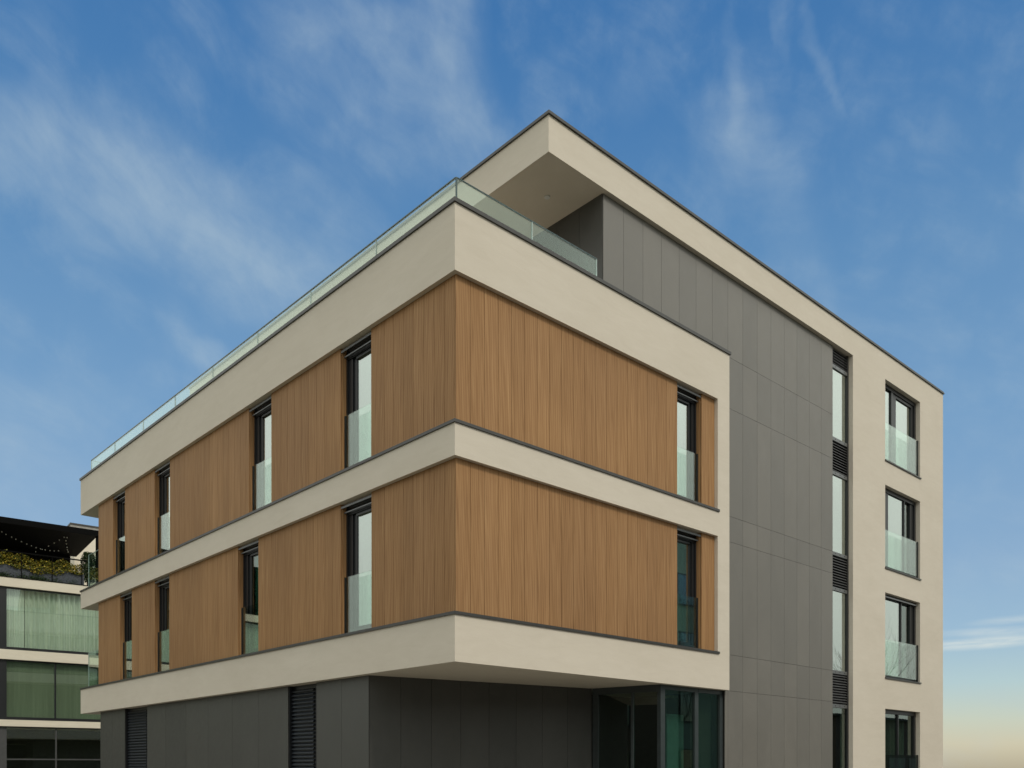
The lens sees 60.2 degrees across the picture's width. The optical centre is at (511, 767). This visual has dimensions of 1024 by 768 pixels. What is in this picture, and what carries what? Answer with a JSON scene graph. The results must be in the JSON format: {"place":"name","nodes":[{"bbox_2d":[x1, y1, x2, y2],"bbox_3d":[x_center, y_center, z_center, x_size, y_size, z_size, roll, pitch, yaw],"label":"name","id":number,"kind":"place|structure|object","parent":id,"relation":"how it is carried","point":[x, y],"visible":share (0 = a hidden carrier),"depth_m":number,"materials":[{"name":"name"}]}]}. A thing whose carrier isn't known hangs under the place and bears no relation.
{"place":"outdoors","nodes":[
{"label":"outdoors","id":0,"kind":"place"},
{"bbox_2d":[79,110,944,767],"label":"apartment building","id":1,"kind":"structure","parent":0,"point":[547,438],"depth_m":17.87,"materials":[{"name":"paint"}]},
{"bbox_2d":[113,491,124,574],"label":"window","id":2,"kind":"structure","parent":1,"relation":"in","point":[119,501],"depth_m":25.45,"materials":[{"name":"black glass"}]},
{"bbox_2d":[120,592,131,679],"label":"window","id":3,"kind":"structure","parent":1,"relation":"in","point":[126,599],"depth_m":25.03,"materials":[{"name":"black glass"}]},
{"bbox_2d":[155,577,168,671],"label":"window","id":4,"kind":"structure","parent":1,"relation":"in","point":[162,586],"depth_m":23.11,"materials":[{"name":"black glass"}]},
{"bbox_2d":[155,462,169,554],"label":"window","id":5,"kind":"structure","parent":1,"relation":"in","point":[163,473],"depth_m":23.10,"materials":[{"name":"clear glass"}]},
{"bbox_2d":[238,541,257,654],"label":"window","id":6,"kind":"structure","parent":1,"relation":"in","point":[247,553],"depth_m":19.59,"materials":[{"name":"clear glass"}]},
{"bbox_2d":[249,397,270,511],"bbox_3d":[-5.279,-6.629,18.901,0.225,2.358,1.010,0,0,-43],"label":"window","id":7,"kind":"structure","parent":1,"relation":"in","point":[260,415],"depth_m":19.13,"materials":[{"name":"clear glass"}]},
{"bbox_2d":[341,332,370,469],"bbox_3d":[-2.762,-6.629,16.176,0.225,2.358,1.010,0,0,-43],"label":"window","id":8,"kind":"structure","parent":1,"relation":"in","point":[356,358],"depth_m":16.36,"materials":[{"name":"clear glass"}]},
{"bbox_2d":[341,495,371,633],"bbox_3d":[-2.758,-3.672,16.172,0.225,2.465,1.020,0,0,-43],"label":"window","id":9,"kind":"structure","parent":1,"relation":"in","point":[357,515],"depth_m":16.36,"materials":[{"name":"clear glass"}]},
{"bbox_2d":[677,385,700,501],"bbox_3d":[3.564,-6.629,18.251,0.834,2.358,0.225,0,0,-43],"label":"window","id":10,"kind":"structure","parent":1,"relation":"in","point":[688,402],"depth_m":18.43,"materials":[{"name":"clear glass"}]},
{"bbox_2d":[677,528,700,647],"bbox_3d":[3.564,-3.672,18.251,0.834,2.465,0.225,0,0,-43],"label":"window","id":11,"kind":"structure","parent":1,"relation":"in","point":[688,543],"depth_m":18.43,"materials":[{"name":"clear glass"}]},
{"bbox_2d":[832,350,848,767],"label":"stair window","id":12,"kind":"structure","parent":1,"relation":"in","point":[840,414],"depth_m":22.70,"materials":[{"name":"glass"}]},
{"bbox_2d":[885,709,917,767],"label":"window","id":13,"kind":"structure","parent":1,"relation":"in","point":[894,719],"depth_m":25.38,"materials":[{"name":"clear glass"}]},
{"bbox_2d":[885,594,921,683],"bbox_3d":[10.927,-3.606,24.904,2.310,2.347,0.255,0,0,-43],"label":"window","id":14,"kind":"structure","parent":1,"relation":"in","point":[893,605],"depth_m":25.00,"materials":[{"name":"clear glass"}]},
{"bbox_2d":[885,488,921,580],"bbox_3d":[10.927,-6.568,24.904,2.310,2.284,0.255,0,0,-43],"label":"window","id":15,"kind":"structure","parent":1,"relation":"in","point":[895,503],"depth_m":25.04,"materials":[{"name":"clear glass"}]},
{"bbox_2d":[885,384,921,478],"bbox_3d":[10.927,-9.473,24.904,2.310,2.228,0.255,0,0,-43],"label":"window","id":16,"kind":"structure","parent":1,"relation":"in","point":[901,445],"depth_m":25.14,"materials":[{"name":"clear glass"}]},
{"bbox_2d":[0,0,1023,767],"label":"sky","id":17,"kind":"structure","parent":0,"point":[176,175],"materials":[{"name":"blue"}]},
{"label":"ground","id":18,"kind":"structure","parent":0,"visible":0},
{"bbox_2d":[0,516,99,767],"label":"neighbouring apartment building","id":19,"kind":"structure","parent":18,"relation":"on","point":[49,636],"depth_m":39.48,"materials":[{"name":"paint"}]},
{"bbox_2d":[1,531,58,550],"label":"string lights","id":20,"kind":"object","parent":19,"relation":"hanging from","point":[31,545],"visible":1,"depth_m":41.07,"materials":[{"name":"white metal"}]},
{"bbox_2d":[0,564,83,584],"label":"planter","id":21,"kind":"object","parent":19,"relation":"on","point":[68,577],"visible":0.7,"depth_m":38.98,"materials":[{"name":"stone"}]},
{"bbox_2d":[0,569,77,583],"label":"trailing plant","id":22,"kind":"object","parent":21,"relation":"in","point":[38,577],"visible":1,"depth_m":38.73,"materials":[{"name":"green plant"}]},
{"bbox_2d":[0,549,82,574],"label":"hedge","id":23,"kind":"object","parent":21,"relation":"in","point":[63,568],"visible":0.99,"depth_m":38.90,"materials":[{"name":"green plant"}]},
{"bbox_2d":[0,586,98,655],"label":"window","id":24,"kind":"structure","parent":19,"relation":"in","point":[56,622],"depth_m":39.17,"materials":[{"name":"green glass"}]},
{"bbox_2d":[0,659,99,721],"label":"window","id":25,"kind":"structure","parent":19,"relation":"in","point":[29,690],"depth_m":39.05,"materials":[{"name":"green glass"}]},
{"bbox_2d":[0,726,99,767],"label":"window","id":26,"kind":"structure","parent":19,"relation":"in","point":[3,729],"depth_m":38.12,"materials":[{"name":"metal"}]},
{"bbox_2d":[79,551,95,585],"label":"shrub","id":27,"kind":"object","parent":19,"relation":"on","point":[92,570],"visible":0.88,"depth_m":40.37,"materials":[{"name":"green plant"}]}
]}

